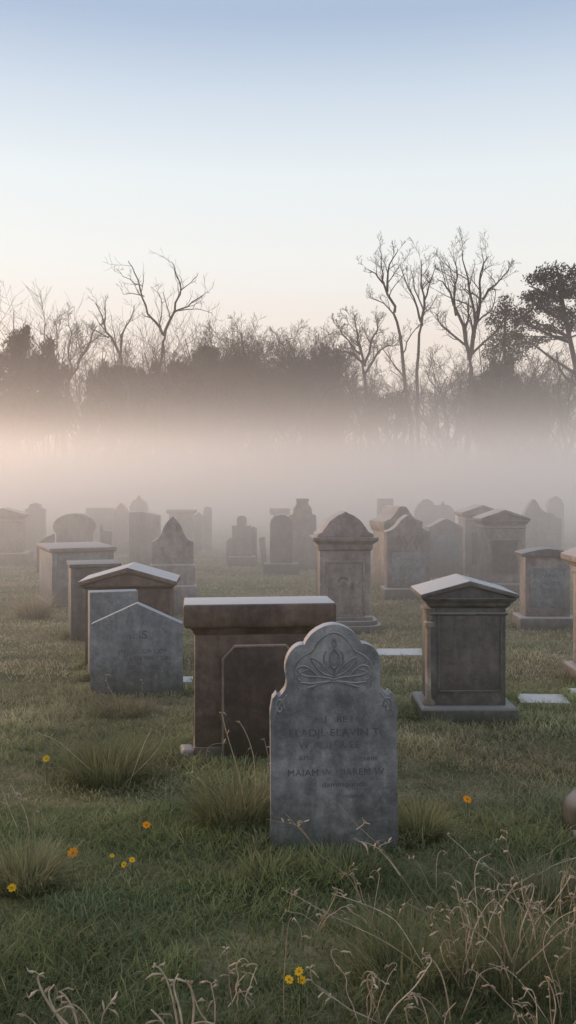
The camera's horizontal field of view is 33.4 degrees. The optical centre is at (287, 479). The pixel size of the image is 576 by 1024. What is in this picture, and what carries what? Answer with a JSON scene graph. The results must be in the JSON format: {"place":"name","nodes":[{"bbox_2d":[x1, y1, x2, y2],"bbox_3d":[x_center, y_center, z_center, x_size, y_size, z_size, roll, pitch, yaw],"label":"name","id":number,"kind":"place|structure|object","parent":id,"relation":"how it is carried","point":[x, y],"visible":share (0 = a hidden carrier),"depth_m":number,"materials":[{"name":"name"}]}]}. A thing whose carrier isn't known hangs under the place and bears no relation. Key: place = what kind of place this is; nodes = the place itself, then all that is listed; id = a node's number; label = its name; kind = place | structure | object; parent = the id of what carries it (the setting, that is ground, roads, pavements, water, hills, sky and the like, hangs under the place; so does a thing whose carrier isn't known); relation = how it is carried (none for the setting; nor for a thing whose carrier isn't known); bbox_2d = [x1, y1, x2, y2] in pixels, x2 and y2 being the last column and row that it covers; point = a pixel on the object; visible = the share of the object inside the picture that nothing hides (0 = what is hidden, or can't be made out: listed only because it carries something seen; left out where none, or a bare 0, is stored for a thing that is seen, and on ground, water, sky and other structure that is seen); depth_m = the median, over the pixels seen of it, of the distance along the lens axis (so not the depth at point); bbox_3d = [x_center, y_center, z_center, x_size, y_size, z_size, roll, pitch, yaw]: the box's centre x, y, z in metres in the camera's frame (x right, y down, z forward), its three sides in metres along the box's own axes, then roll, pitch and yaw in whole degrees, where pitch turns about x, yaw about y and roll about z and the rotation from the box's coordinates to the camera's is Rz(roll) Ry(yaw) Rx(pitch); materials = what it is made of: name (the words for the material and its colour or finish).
{"place":"outdoors","nodes":[
{"label":"outdoors","id":0,"kind":"place"},
{"bbox_2d":[0,482,575,1023],"bbox_3d":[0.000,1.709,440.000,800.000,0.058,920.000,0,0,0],"label":"ground","id":1,"kind":"structure","parent":0,"point":[364,514],"depth_m":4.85,"materials":[{"name":"plant"}]},
{"bbox_2d":[0,507,32,564],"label":"pedimented monument","id":2,"kind":"object","parent":1,"relation":"on","point":[12,538],"visible":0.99,"depth_m":19.25,"materials":[{"name":"stone"}]},
{"bbox_2d":[3,584,64,618],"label":"grass tussock","id":3,"kind":"object","parent":1,"relation":"on","point":[29,610],"depth_m":11.78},
{"bbox_2d":[25,503,45,554],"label":"headstone","id":4,"kind":"object","parent":1,"relation":"on","point":[35,526],"visible":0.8,"depth_m":21.70,"materials":[{"name":"grey stone"}]},
{"bbox_2d":[0,310,72,507],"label":"bare tree","id":5,"kind":"object","parent":1,"relation":"on","point":[4,447],"visible":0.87,"depth_m":55.83,"materials":[{"name":"grey plant"}]},
{"bbox_2d":[0,312,87,507],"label":"bushy tree","id":6,"kind":"object","parent":1,"relation":"on","point":[9,486],"visible":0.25,"depth_m":58.48,"materials":[{"name":"grey plant"}]},
{"bbox_2d":[0,822,105,899],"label":"grass tussock","id":7,"kind":"object","parent":1,"relation":"on","point":[18,874],"depth_m":4.01,"materials":[{"name":"plant"}]},
{"bbox_2d":[0,279,132,507],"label":"bushy tree","id":8,"kind":"object","parent":1,"relation":"on","point":[47,421],"visible":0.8,"depth_m":57.81,"materials":[{"name":"grey plant"}]},
{"bbox_2d":[16,967,118,1023],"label":"dry weed","id":9,"kind":"object","parent":1,"relation":"on","point":[59,1017],"visible":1,"depth_m":2.91,"materials":[{"name":"plant"}]},
{"bbox_2d":[53,513,95,542],"bbox_3d":[-4.098,1.168,18.464,0.789,1.062,0.500,0,0,-10],"label":"round top monument","id":10,"kind":"object","parent":1,"relation":"on","point":[74,527],"visible":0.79,"depth_m":18.22,"materials":[{"name":"grey stone"}]},
{"bbox_2d":[36,542,116,607],"bbox_3d":[-3.003,1.321,13.549,0.910,0.812,1.220,0,0,-23],"label":"chest tomb","id":11,"kind":"object","parent":1,"relation":"on","point":[53,565],"visible":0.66,"depth_m":13.02,"materials":[{"name":"grey stone"}]},
{"bbox_2d":[57,302,106,508],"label":"bare tree","id":12,"kind":"object","parent":1,"relation":"on","point":[64,480],"visible":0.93,"depth_m":56.95,"materials":[{"name":"grey plant"}]},
{"bbox_2d":[35,317,141,507],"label":"bushy tree","id":13,"kind":"object","parent":1,"relation":"on","point":[90,388],"visible":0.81,"depth_m":59.62,"materials":[{"name":"grey plant"}]},
{"bbox_2d":[52,365,127,506],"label":"slender bare tree","id":14,"kind":"object","parent":1,"relation":"on","point":[82,467],"visible":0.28,"depth_m":60.09,"materials":[{"name":"grey plant"}]},
{"bbox_2d":[39,336,142,506],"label":"bare tree","id":15,"kind":"object","parent":1,"relation":"on","point":[79,476],"visible":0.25,"depth_m":61.10,"materials":[{"name":"grey plant"}]},
{"bbox_2d":[67,559,120,640],"bbox_3d":[-2.116,1.304,10.450,0.544,0.824,0.540,0,0,-16],"label":"block tomb","id":16,"kind":"object","parent":1,"relation":"on","point":[78,570],"visible":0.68,"depth_m":10.17,"materials":[{"name":"grey stone"}]},
{"bbox_2d":[86,508,114,545],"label":"headstone","id":17,"kind":"object","parent":1,"relation":"on","point":[103,516],"visible":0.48,"depth_m":22.67,"materials":[{"name":"grey stone"}]},
{"bbox_2d":[32,722,188,789],"bbox_3d":[-1.041,1.544,5.420,1.081,0.348,0.923,0,0,0],"label":"grass tussock","id":18,"kind":"object","parent":1,"relation":"on","point":[98,763],"depth_m":5.41,"materials":[{"name":"plant"}]},
{"bbox_2d":[88,589,137,680],"bbox_3d":[-1.515,1.341,8.306,0.411,0.768,0.160,0,0,-17],"label":"headstone","id":19,"kind":"object","parent":1,"relation":"on","point":[102,603],"visible":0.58,"depth_m":8.22,"materials":[{"name":"grey stone"}]},
{"bbox_2d":[84,287,145,509],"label":"bare tree","id":20,"kind":"object","parent":1,"relation":"on","point":[130,465],"visible":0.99,"depth_m":55.91,"materials":[{"name":"grey plant"}]},
{"bbox_2d":[114,503,128,552],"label":"headstone","id":21,"kind":"object","parent":1,"relation":"on","point":[121,527],"visible":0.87,"depth_m":22.17,"materials":[{"name":"grey stone"}]},
{"bbox_2d":[83,690,159,719],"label":"grass tussock","id":22,"kind":"object","parent":1,"relation":"on","point":[122,707],"depth_m":6.99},
{"bbox_2d":[62,316,192,504],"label":"bushy tree","id":23,"kind":"object","parent":1,"relation":"on","point":[122,439],"visible":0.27,"depth_m":60.48,"materials":[{"name":"grey plant"}]},
{"bbox_2d":[78,562,179,667],"bbox_3d":[-1.480,1.263,9.043,0.894,0.930,0.606,0,0,-3],"label":"gabled tomb","id":24,"kind":"object","parent":1,"relation":"on","point":[153,587],"visible":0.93,"depth_m":8.78,"materials":[{"name":"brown stone"}]},
{"bbox_2d":[91,602,182,696],"bbox_3d":[-1.205,1.353,7.671,0.723,0.748,0.122,0,0,-3],"label":"headstone","id":25,"kind":"object","parent":1,"relation":"on","point":[133,645],"visible":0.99,"depth_m":7.61,"materials":[{"name":"grey stone"}]},
{"bbox_2d":[129,511,160,565],"bbox_3d":[-2.797,1.152,18.796,0.587,1.082,0.500,0,0,-5],"label":"pier monument","id":26,"kind":"object","parent":1,"relation":"on","point":[144,529],"visible":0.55,"depth_m":18.55,"materials":[{"name":"grey stone"}]},
{"bbox_2d":[103,251,221,508],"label":"bare tree","id":27,"kind":"object","parent":1,"relation":"on","point":[157,473],"visible":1,"depth_m":57.91,"materials":[{"name":"grey plant"}]},
{"bbox_2d":[91,311,242,507],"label":"bushy tree","id":28,"kind":"object","parent":1,"relation":"on","point":[151,404],"visible":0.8,"depth_m":58.33,"materials":[{"name":"grey plant"}]},
{"bbox_2d":[150,516,196,616],"bbox_3d":[-1.467,1.101,12.223,0.607,1.283,0.300,0,0,-5],"label":"gothic headstone","id":29,"kind":"object","parent":1,"relation":"on","point":[172,548],"visible":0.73,"depth_m":12.13,"materials":[{"name":"stone"}]},
{"bbox_2d":[166,509,196,540],"bbox_3d":[-2.423,1.181,21.902,0.651,1.013,0.480,0,0,0],"label":"flat monument","id":30,"kind":"object","parent":1,"relation":"on","point":[184,518],"visible":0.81,"depth_m":21.70,"materials":[{"name":"grey stone"}]},
{"bbox_2d":[145,962,218,1023],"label":"dry weed","id":31,"kind":"object","parent":1,"relation":"on","point":[176,998],"visible":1,"depth_m":2.90,"materials":[{"name":"plant"}]},
{"bbox_2d":[116,305,273,507],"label":"bushy tree","id":32,"kind":"object","parent":1,"relation":"on","point":[177,475],"visible":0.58,"depth_m":59.19,"materials":[{"name":"grey plant"}]},
{"bbox_2d":[138,296,266,506],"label":"bushy tree","id":33,"kind":"object","parent":1,"relation":"on","point":[210,483],"visible":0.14,"depth_m":60.45,"materials":[{"name":"grey plant"}]},
{"bbox_2d":[140,318,267,506],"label":"bare tree","id":34,"kind":"object","parent":1,"relation":"on","point":[241,492],"visible":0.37,"depth_m":57.77,"materials":[{"name":"grey plant"}]},
{"bbox_2d":[130,752,278,834],"bbox_3d":[-0.311,1.508,4.694,1.124,0.397,0.987,0,0,0],"label":"grass tussock","id":35,"kind":"object","parent":1,"relation":"on","point":[253,804],"depth_m":4.66,"materials":[{"name":"plant"}]},
{"bbox_2d":[203,506,211,549],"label":"headstone","id":36,"kind":"object","parent":1,"relation":"on","point":[207,527],"visible":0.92,"depth_m":23.18,"materials":[{"name":"grey stone"}]},
{"bbox_2d":[162,322,299,507],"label":"bushy tree","id":37,"kind":"object","parent":1,"relation":"on","point":[239,437],"visible":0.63,"depth_m":58.46,"materials":[{"name":"grey plant"}]},
{"bbox_2d":[181,329,291,506],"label":"bare tree","id":38,"kind":"object","parent":1,"relation":"on","point":[251,498],"visible":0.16,"depth_m":60.97,"materials":[{"name":"grey plant"}]},
{"bbox_2d":[220,946,257,1014],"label":"dry weed","id":39,"kind":"object","parent":1,"relation":"on","point":[246,973],"visible":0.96,"depth_m":3.02,"materials":[{"name":"plant"}]},
{"bbox_2d":[228,516,255,566],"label":"shouldered headstone","id":40,"kind":"object","parent":1,"relation":"on","point":[242,556],"visible":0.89,"depth_m":19.25,"materials":[{"name":"grey stone"}]},
{"bbox_2d":[189,327,308,506],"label":"bushy tree","id":41,"kind":"object","parent":1,"relation":"on","point":[257,471],"visible":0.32,"depth_m":59.48,"materials":[{"name":"grey plant"}]},
{"bbox_2d":[208,311,298,506],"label":"bare tree","id":42,"kind":"object","parent":1,"relation":"on","point":[270,456],"visible":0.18,"depth_m":61.55,"materials":[{"name":"grey plant"}]},
{"bbox_2d":[218,843,299,884],"bbox_3d":[-0.106,1.642,4.099,0.385,0.150,0.396,0,0,40],"label":"grass tussock","id":43,"kind":"object","parent":1,"relation":"on","point":[252,863],"depth_m":4.11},
{"bbox_2d":[183,596,335,759],"bbox_3d":[-0.185,1.249,5.959,0.923,1.007,0.360,0,0,-6],"label":"pedestal tomb","id":44,"kind":"object","parent":1,"relation":"on","point":[242,645],"visible":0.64,"depth_m":5.80,"materials":[{"name":"brown stone"}]},
{"bbox_2d":[186,333,341,507],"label":"bare tree","id":45,"kind":"object","parent":1,"relation":"on","point":[267,449],"visible":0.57,"depth_m":56.81,"materials":[{"name":"grey plant"}]},
{"bbox_2d":[263,515,298,574],"bbox_3d":[-0.123,1.188,17.536,0.639,1.110,0.340,0,0,-3],"label":"round headstone","id":46,"kind":"object","parent":1,"relation":"on","point":[281,562],"visible":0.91,"depth_m":17.43,"materials":[{"name":"grey stone"}]},
{"bbox_2d":[225,324,348,506],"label":"bare tree","id":47,"kind":"object","parent":1,"relation":"on","point":[299,459],"visible":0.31,"depth_m":60.11,"materials":[{"name":"grey plant"}]},
{"bbox_2d":[0,433,575,506],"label":"undergrowth","id":48,"kind":"object","parent":1,"relation":"on","point":[437,468],"visible":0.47,"depth_m":62.59,"materials":[{"name":"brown plant"}]},
{"bbox_2d":[216,326,370,507],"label":"bare tree","id":49,"kind":"object","parent":1,"relation":"on","point":[288,448],"visible":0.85,"depth_m":56.47,"materials":[{"name":"grey plant"}]},
{"bbox_2d":[251,319,351,497],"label":"bare tree","id":50,"kind":"object","parent":1,"relation":"on","point":[311,458],"visible":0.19,"depth_m":60.11,"materials":[{"name":"grey plant"}]},
{"bbox_2d":[288,498,315,569],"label":"urn headstone","id":51,"kind":"object","parent":1,"relation":"on","point":[302,517],"visible":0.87,"depth_m":18.38,"materials":[{"name":"grey stone"}]},
{"bbox_2d":[259,336,363,506],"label":"bare tree","id":52,"kind":"object","parent":1,"relation":"on","point":[317,495],"visible":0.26,"depth_m":60.06,"materials":[{"name":"grey plant"}]},
{"bbox_2d":[249,320,375,505],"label":"bare tree","id":53,"kind":"object","parent":1,"relation":"on","point":[305,436],"visible":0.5,"depth_m":57.57,"materials":[{"name":"grey plant"}]},
{"bbox_2d":[275,390,351,506],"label":"slender bare tree","id":54,"kind":"object","parent":1,"relation":"on","point":[332,469],"visible":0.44,"depth_m":59.20,"materials":[{"name":"grey plant"}]},
{"bbox_2d":[255,341,381,506],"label":"bushy tree","id":55,"kind":"object","parent":1,"relation":"on","point":[330,479],"visible":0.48,"depth_m":60.36,"materials":[{"name":"grey plant"}]},
{"bbox_2d":[269,622,397,854],"bbox_3d":[0.208,1.186,4.420,0.583,1.052,0.105,0,-1,-3],"label":"headstone","id":56,"kind":"object","parent":1,"relation":"on","point":[333,729],"visible":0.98,"depth_m":4.37,"materials":[{"name":"grey stone"}]},
{"bbox_2d":[287,327,386,504],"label":"bare tree","id":57,"kind":"object","parent":1,"relation":"on","point":[347,429],"visible":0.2,"depth_m":62.32,"materials":[{"name":"grey plant"}]},
{"bbox_2d":[282,834,404,887],"bbox_3d":[0.230,1.635,4.134,0.584,0.152,0.510,0,0,-13],"label":"grass tussock","id":58,"kind":"object","parent":1,"relation":"on","point":[354,859],"depth_m":4.14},
{"bbox_2d":[309,510,380,633],"bbox_3d":[0.626,1.038,10.947,0.851,1.371,0.699,0,0,-4],"label":"domed monument","id":59,"kind":"object","parent":1,"relation":"on","point":[344,541],"visible":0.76,"depth_m":10.73,"materials":[{"name":"grey stone"}]},
{"bbox_2d":[328,334,363,506],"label":"bare tree","id":60,"kind":"object","parent":1,"relation":"on","point":[361,464],"visible":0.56,"depth_m":59.90,"materials":[{"name":"grey plant"}]},
{"bbox_2d":[329,306,403,507],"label":"bare tree","id":61,"kind":"object","parent":1,"relation":"on","point":[363,361],"visible":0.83,"depth_m":59.89,"materials":[{"name":"grey plant"}]},
{"bbox_2d":[318,949,431,1023],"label":"dry weed","id":62,"kind":"object","parent":1,"relation":"on","point":[372,979],"visible":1,"depth_m":2.96,"materials":[{"name":"plant"}]},
{"bbox_2d":[330,353,429,496],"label":"bare tree","id":63,"kind":"object","parent":1,"relation":"on","point":[365,448],"visible":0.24,"depth_m":61.76,"materials":[{"name":"grey plant"}]},
{"bbox_2d":[357,232,433,508],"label":"bare tree","id":64,"kind":"object","parent":1,"relation":"on","point":[412,462],"visible":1,"depth_m":57.91,"materials":[{"name":"grey plant"}]},
{"bbox_2d":[369,505,422,589],"bbox_3d":[1.688,1.072,15.083,0.641,1.335,0.699,0,0,-14],"label":"capped monument","id":65,"kind":"object","parent":1,"relation":"on","point":[388,517],"visible":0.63,"depth_m":14.95,"materials":[{"name":"stone"}]},
{"bbox_2d":[347,366,449,505],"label":"bushy tree","id":66,"kind":"object","parent":1,"relation":"on","point":[397,405],"visible":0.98,"depth_m":58.60,"materials":[{"name":"grey plant"}]},
{"bbox_2d":[297,883,502,1004],"bbox_3d":[0.373,1.565,3.285,0.826,0.303,0.863,0,0,0],"label":"grass tussock","id":67,"kind":"object","parent":1,"relation":"on","point":[379,951],"depth_m":3.31,"materials":[{"name":"plant"}]},
{"bbox_2d":[380,515,430,599],"bbox_3d":[1.723,1.119,13.934,0.712,1.228,0.440,0,0,-3],"label":"ogee headstone","id":68,"kind":"object","parent":1,"relation":"on","point":[406,552],"visible":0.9,"depth_m":13.78,"materials":[{"name":"grey stone"}]},
{"bbox_2d":[378,237,442,505],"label":"bare tree","id":69,"kind":"object","parent":1,"relation":"on","point":[418,460],"visible":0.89,"depth_m":58.95,"materials":[{"name":"grey plant"}]},
{"bbox_2d":[384,344,480,504],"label":"bare tree","id":70,"kind":"object","parent":1,"relation":"on","point":[444,399],"visible":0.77,"depth_m":60.63,"materials":[{"name":"grey plant"}]},
{"bbox_2d":[414,499,454,529],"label":"twin headstone","id":71,"kind":"object","parent":1,"relation":"on","point":[427,511],"visible":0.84,"depth_m":23.18,"materials":[{"name":"grey stone"}]},
{"bbox_2d":[398,790,484,844],"bbox_3d":[0.631,1.592,4.496,0.584,0.228,0.602,0,0,24],"label":"grass tussock","id":72,"kind":"object","parent":1,"relation":"on","point":[432,830],"depth_m":4.52,"materials":[{"name":"plant"}]},
{"bbox_2d":[425,518,462,577],"bbox_3d":[2.745,1.196,16.892,0.609,1.037,0.358,0,0,-4],"label":"hipped headstone","id":73,"kind":"object","parent":1,"relation":"on","point":[446,547],"visible":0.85,"depth_m":16.72,"materials":[{"name":"grey stone"}]},
{"bbox_2d":[411,351,478,505],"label":"slender bare tree","id":74,"kind":"object","parent":1,"relation":"on","point":[458,461],"visible":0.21,"depth_m":63.22,"materials":[{"name":"grey plant"}]},
{"bbox_2d":[411,349,501,504],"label":"slender bare tree","id":75,"kind":"object","parent":1,"relation":"on","point":[448,486],"visible":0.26,"depth_m":63.88,"materials":[{"name":"grey plant"}]},
{"bbox_2d":[410,574,518,724],"bbox_3d":[1.266,1.216,6.955,0.687,1.024,0.546,0,0,-1],"label":"pedimented monument","id":76,"kind":"object","parent":1,"relation":"on","point":[464,649],"visible":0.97,"depth_m":6.75,"materials":[{"name":"grey stone"}]},
{"bbox_2d":[426,886,503,993],"bbox_3d":[0.580,1.538,3.185,0.246,0.336,0.130,0,0,0],"label":"dry weed","id":77,"kind":"object","parent":1,"relation":"on","point":[470,942],"visible":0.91,"depth_m":3.19,"materials":[{"name":"plant"}]},
{"bbox_2d":[356,856,575,1013],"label":"grass tussock","id":78,"kind":"object","parent":1,"relation":"on","point":[541,972],"depth_m":3.24,"materials":[{"name":"plant"}]},
{"bbox_2d":[454,504,493,575],"bbox_3d":[3.486,1.099,17.538,0.778,1.296,0.630,0,0,-4],"label":"pedimented monument","id":79,"kind":"object","parent":1,"relation":"on","point":[467,522],"visible":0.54,"depth_m":17.27,"materials":[{"name":"grey stone"}]},
{"bbox_2d":[422,226,527,507],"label":"bare tree","id":80,"kind":"object","parent":1,"relation":"on","point":[471,351],"visible":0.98,"depth_m":56.86,"materials":[{"name":"grey plant"}]},
{"bbox_2d":[433,382,543,466],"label":"slender bare tree","id":81,"kind":"object","parent":1,"relation":"on","point":[510,440],"visible":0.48,"depth_m":59.71,"materials":[{"name":"grey plant"}]},
{"bbox_2d":[407,876,570,972],"bbox_3d":[0.699,1.527,3.319,0.587,0.356,0.146,0,0,0],"label":"dry weed","id":82,"kind":"object","parent":1,"relation":"on","point":[528,909],"visible":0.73,"depth_m":3.30,"materials":[{"name":"plant"}]},
{"bbox_2d":[421,289,567,507],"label":"bushy tree","id":83,"kind":"object","parent":1,"relation":"on","point":[496,366],"visible":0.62,"depth_m":59.38,"materials":[{"name":"grey plant"}]},
{"bbox_2d":[437,347,562,506],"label":"bare tree","id":84,"kind":"object","parent":1,"relation":"on","point":[510,503],"visible":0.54,"depth_m":58.30,"materials":[{"name":"grey plant"}]},
{"bbox_2d":[473,509,529,594],"bbox_3d":[3.199,1.087,14.417,0.732,1.298,0.606,0,0,0],"label":"pedimented monument","id":85,"kind":"object","parent":1,"relation":"on","point":[500,536],"visible":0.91,"depth_m":14.17,"materials":[{"name":"grey stone"}]},
{"bbox_2d":[448,344,565,505],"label":"bare tree","id":86,"kind":"object","parent":1,"relation":"on","point":[489,490],"visible":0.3,"depth_m":60.40,"materials":[{"name":"grey plant"}]},
{"bbox_2d":[477,293,540,482],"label":"evergreen tree","id":87,"kind":"object","parent":1,"relation":"on","point":[511,311],"visible":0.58,"depth_m":65.84,"materials":[{"name":"green plant"}]},
{"bbox_2d":[479,355,548,507],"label":"bare tree","id":88,"kind":"object","parent":1,"relation":"on","point":[519,443],"visible":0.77,"depth_m":57.73,"materials":[{"name":"grey plant"}]},
{"bbox_2d":[460,829,575,1010],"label":"dry weed","id":89,"kind":"object","parent":1,"relation":"on","point":[513,886],"visible":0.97,"depth_m":3.07,"materials":[{"name":"plant"}]},
{"bbox_2d":[464,964,575,1023],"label":"dry weed","id":90,"kind":"object","parent":1,"relation":"on","point":[521,998],"visible":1,"depth_m":2.77,"materials":[{"name":"plant"}]},
{"bbox_2d":[466,842,575,914],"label":"grass tussock","id":91,"kind":"object","parent":1,"relation":"on","point":[550,889],"depth_m":3.88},
{"bbox_2d":[483,345,575,506],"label":"bushy tree","id":92,"kind":"object","parent":1,"relation":"on","point":[542,475],"visible":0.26,"depth_m":60.85,"materials":[{"name":"grey plant"}]},
{"bbox_2d":[486,342,575,500],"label":"bare tree","id":93,"kind":"object","parent":1,"relation":"on","point":[565,453],"visible":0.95,"depth_m":56.46,"materials":[{"name":"grey plant"}]},
{"bbox_2d":[488,857,575,943],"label":"dry weed","id":94,"kind":"object","parent":1,"relation":"on","point":[570,896],"visible":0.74,"depth_m":3.51,"materials":[{"name":"plant"}]},
{"bbox_2d":[489,907,575,1023],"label":"dry weed","id":95,"kind":"object","parent":1,"relation":"on","point":[507,967],"visible":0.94,"depth_m":3.00,"materials":[{"name":"plant"}]},
{"bbox_2d":[493,354,573,499],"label":"slender bare tree","id":96,"kind":"object","parent":1,"relation":"on","point":[534,448],"visible":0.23,"depth_m":61.32,"materials":[{"name":"grey plant"}]},
{"bbox_2d":[507,260,575,384],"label":"spreading pine","id":97,"kind":"object","parent":1,"relation":"on","point":[564,288],"visible":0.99,"depth_m":55.78,"materials":[{"name":"green plant"}]},
{"bbox_2d":[522,499,560,549],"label":"gothic headstone","id":98,"kind":"object","parent":1,"relation":"on","point":[543,529],"visible":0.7,"depth_m":20.40,"materials":[{"name":"grey stone"}]},
{"bbox_2d":[512,547,572,629],"bbox_3d":[2.986,1.261,11.177,0.662,0.946,0.440,0,0,1],"label":"capped headstone","id":99,"kind":"object","parent":1,"relation":"on","point":[545,588],"visible":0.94,"depth_m":11.02,"materials":[{"name":"grey stone"}]},
{"bbox_2d":[518,694,569,706],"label":"ledger slab","id":100,"kind":"structure","parent":1,"relation":"on","point":[546,697],"depth_m":7.34,"materials":[{"name":"stone"}]},
{"bbox_2d":[545,496,563,544],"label":"headstone","id":101,"kind":"object","parent":1,"relation":"on","point":[554,505],"visible":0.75,"depth_m":24.88,"materials":[{"name":"grey stone"}]},
{"bbox_2d":[561,547,575,679],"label":"cut off monument","id":102,"kind":"object","parent":1,"relation":"on","point":[569,556],"visible":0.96,"depth_m":8.24,"materials":[{"name":"grey stone"}]},
{"bbox_2d":[562,789,575,840],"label":"footstone","id":103,"kind":"object","parent":1,"relation":"on","point":[569,811],"visible":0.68,"depth_m":4.58,"materials":[{"name":"grey stone"}]},
{"bbox_2d":[0,0,575,481],"label":"sky","id":104,"kind":"structure","parent":0,"point":[262,148],"materials":[{"name":"blue"}]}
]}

